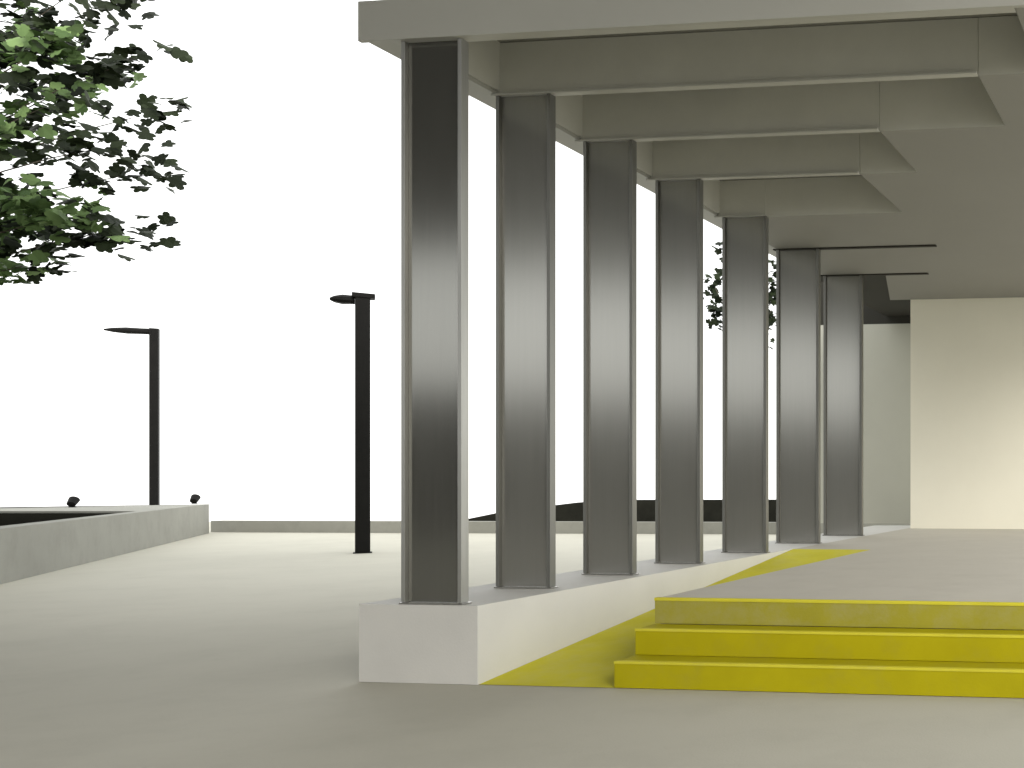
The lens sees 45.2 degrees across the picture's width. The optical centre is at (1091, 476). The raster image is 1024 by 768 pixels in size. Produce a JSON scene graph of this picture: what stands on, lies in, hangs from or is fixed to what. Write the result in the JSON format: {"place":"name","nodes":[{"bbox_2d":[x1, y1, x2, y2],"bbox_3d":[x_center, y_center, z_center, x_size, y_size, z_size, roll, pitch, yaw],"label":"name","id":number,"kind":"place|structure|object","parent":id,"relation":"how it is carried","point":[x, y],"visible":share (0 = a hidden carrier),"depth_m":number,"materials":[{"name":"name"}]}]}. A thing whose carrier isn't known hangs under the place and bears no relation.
{"place":"outdoors","nodes":[
{"label":"outdoors","id":0,"kind":"place"},
{"bbox_2d":[0,0,775,521],"label":"sky","id":1,"kind":"structure","parent":0,"point":[289,203],"materials":[{"name":"white"}]},
{"bbox_2d":[0,522,1023,767],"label":"ground","id":2,"kind":"structure","parent":0,"point":[224,650],"depth_m":6.69,"materials":[{"name":"concrete"}]},
{"bbox_2d":[0,504,208,583],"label":"planter","id":3,"kind":"object","parent":2,"relation":"on","point":[34,541],"visible":1,"depth_m":18.30,"materials":[{"name":"concrete"}]},
{"bbox_2d":[66,496,79,506],"bbox_3d":[-25.915,0.629,23.872,0.206,0.280,0.270,0,0,-21],"label":"spotlight","id":4,"kind":"object","parent":3,"relation":"on","point":[72,501],"visible":1,"depth_m":23.83,"materials":[{"name":"black metal"}]},
{"bbox_2d":[0,0,210,285],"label":"broadleaf tree","id":5,"kind":"object","parent":3,"relation":"on","point":[28,36],"visible":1,"depth_m":15.05,"materials":[{"name":"green plant"}]},
{"bbox_2d":[103,327,159,504],"bbox_3d":[-29.359,-1.495,28.729,1.227,6.185,0.340,0,0,-34],"label":"street lamp","id":6,"kind":"object","parent":3,"relation":"on","point":[154,415],"visible":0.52,"depth_m":28.91,"materials":[{"name":"black metal"}]},
{"bbox_2d":[190,494,200,503],"bbox_3d":[-25.708,0.629,26.902,0.206,0.280,0.270,0,0,-21],"label":"spotlight","id":7,"kind":"object","parent":3,"relation":"on","point":[194,498],"visible":1,"depth_m":26.85,"materials":[{"name":"black metal"}]},
{"bbox_2d":[329,292,374,553],"bbox_3d":[-15.489,-1.131,19.673,0.752,5.458,0.340,0,0,-38],"label":"street lamp","id":8,"kind":"object","parent":2,"relation":"on","point":[360,301],"visible":1,"depth_m":19.67,"materials":[{"name":"black metal"}]},
{"bbox_2d":[211,520,909,533],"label":"terrace kerb","id":9,"kind":"structure","parent":2,"relation":"on","point":[569,527],"depth_m":26.95,"materials":[{"name":"concrete"}]},
{"bbox_2d":[469,499,775,521],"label":"dark wall","id":10,"kind":"structure","parent":2,"relation":"on","point":[712,510],"depth_m":27.25,"materials":[{"name":"stone"}]},
{"bbox_2d":[359,525,909,684],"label":"plinth","id":11,"kind":"structure","parent":2,"relation":"on","point":[490,631],"depth_m":7.65,"materials":[{"name":"concrete"}]},
{"bbox_2d":[391,8,1015,604],"bbox_3d":[-3.013,-1.451,7.104,4.937,4.878,0.103,0,0,6],"label":"portal frame","id":12,"kind":"object","parent":11,"relation":"on","point":[433,320],"visible":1,"depth_m":7.32,"materials":[{"name":"metal"}]},
{"bbox_2d":[575,81,879,574],"bbox_3d":[-3.662,-1.451,9.386,3.160,4.878,0.103,0,0,6],"label":"portal frame","id":13,"kind":"object","parent":11,"relation":"on","point":[617,127],"visible":1,"depth_m":9.50,"materials":[{"name":"metal"}]},
{"bbox_2d":[491,18,977,588],"bbox_3d":[-3.161,-1.451,8.176,4.414,4.878,0.103,0,0,6],"label":"portal frame","id":14,"kind":"object","parent":11,"relation":"on","point":[537,78],"visible":1,"depth_m":8.35,"materials":[{"name":"metal"}]},
{"bbox_2d":[714,179,769,552],"bbox_3d":[-4.576,-1.451,12.290,0.724,4.878,0.103,0,0,6],"label":"portal frame","id":15,"kind":"object","parent":11,"relation":"on","point":[745,370],"visible":1,"depth_m":12.28,"materials":[{"name":"metal"}]},
{"bbox_2d":[646,133,859,563],"bbox_3d":[-3.854,-1.451,10.664,2.506,4.878,0.103,0,0,6],"label":"portal frame","id":16,"kind":"object","parent":11,"relation":"on","point":[683,170],"visible":0.99,"depth_m":10.74,"materials":[{"name":"metal"}]},
{"bbox_2d":[773,245,936,543],"bbox_3d":[-3.518,-1.208,13.917,2.483,4.392,0.103,0,0,6],"label":"portal frame","id":17,"kind":"object","parent":11,"relation":"on","point":[798,395],"visible":1,"depth_m":14.00,"materials":[{"name":"metal"}]},
{"bbox_2d":[821,273,928,535],"bbox_3d":[-3.644,-1.208,15.771,1.837,4.392,0.103,0,0,6],"label":"portal frame","id":18,"kind":"object","parent":11,"relation":"on","point":[842,405],"visible":1,"depth_m":15.82,"materials":[{"name":"metal"}]},
{"bbox_2d":[481,549,866,687],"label":"ramp","id":19,"kind":"structure","parent":2,"relation":"on","point":[588,661],"depth_m":8.01,"materials":[{"name":"yellow paint"}]},
{"bbox_2d":[703,242,775,350],"bbox_3d":[-8.520,-2.381,23.082,2.508,7.954,1.929,0,0,40],"label":"young tree","id":20,"kind":"object","parent":2,"relation":"on","point":[713,309],"visible":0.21,"depth_m":22.87,"materials":[{"name":"green plant"}]},
{"bbox_2d":[614,597,1023,697],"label":"entrance steps","id":21,"kind":"structure","parent":2,"relation":"on","point":[959,656],"depth_m":7.19,"materials":[{"name":"yellow paint"}]},
{"bbox_2d":[660,528,1023,629],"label":"platform","id":22,"kind":"structure","parent":2,"relation":"on","point":[972,565],"depth_m":9.63,"materials":[{"name":"concrete"}]},
{"bbox_2d":[728,7,1023,528],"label":"entrance building","id":23,"kind":"structure","parent":22,"relation":"on","point":[942,164],"depth_m":15.79,"materials":[{"name":"grey paint"}]},
{"bbox_2d":[358,0,1023,274],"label":"canopy roof","id":24,"kind":"structure","parent":23,"relation":"attached to","point":[382,24],"depth_m":7.20,"materials":[{"name":"grey concrete"}]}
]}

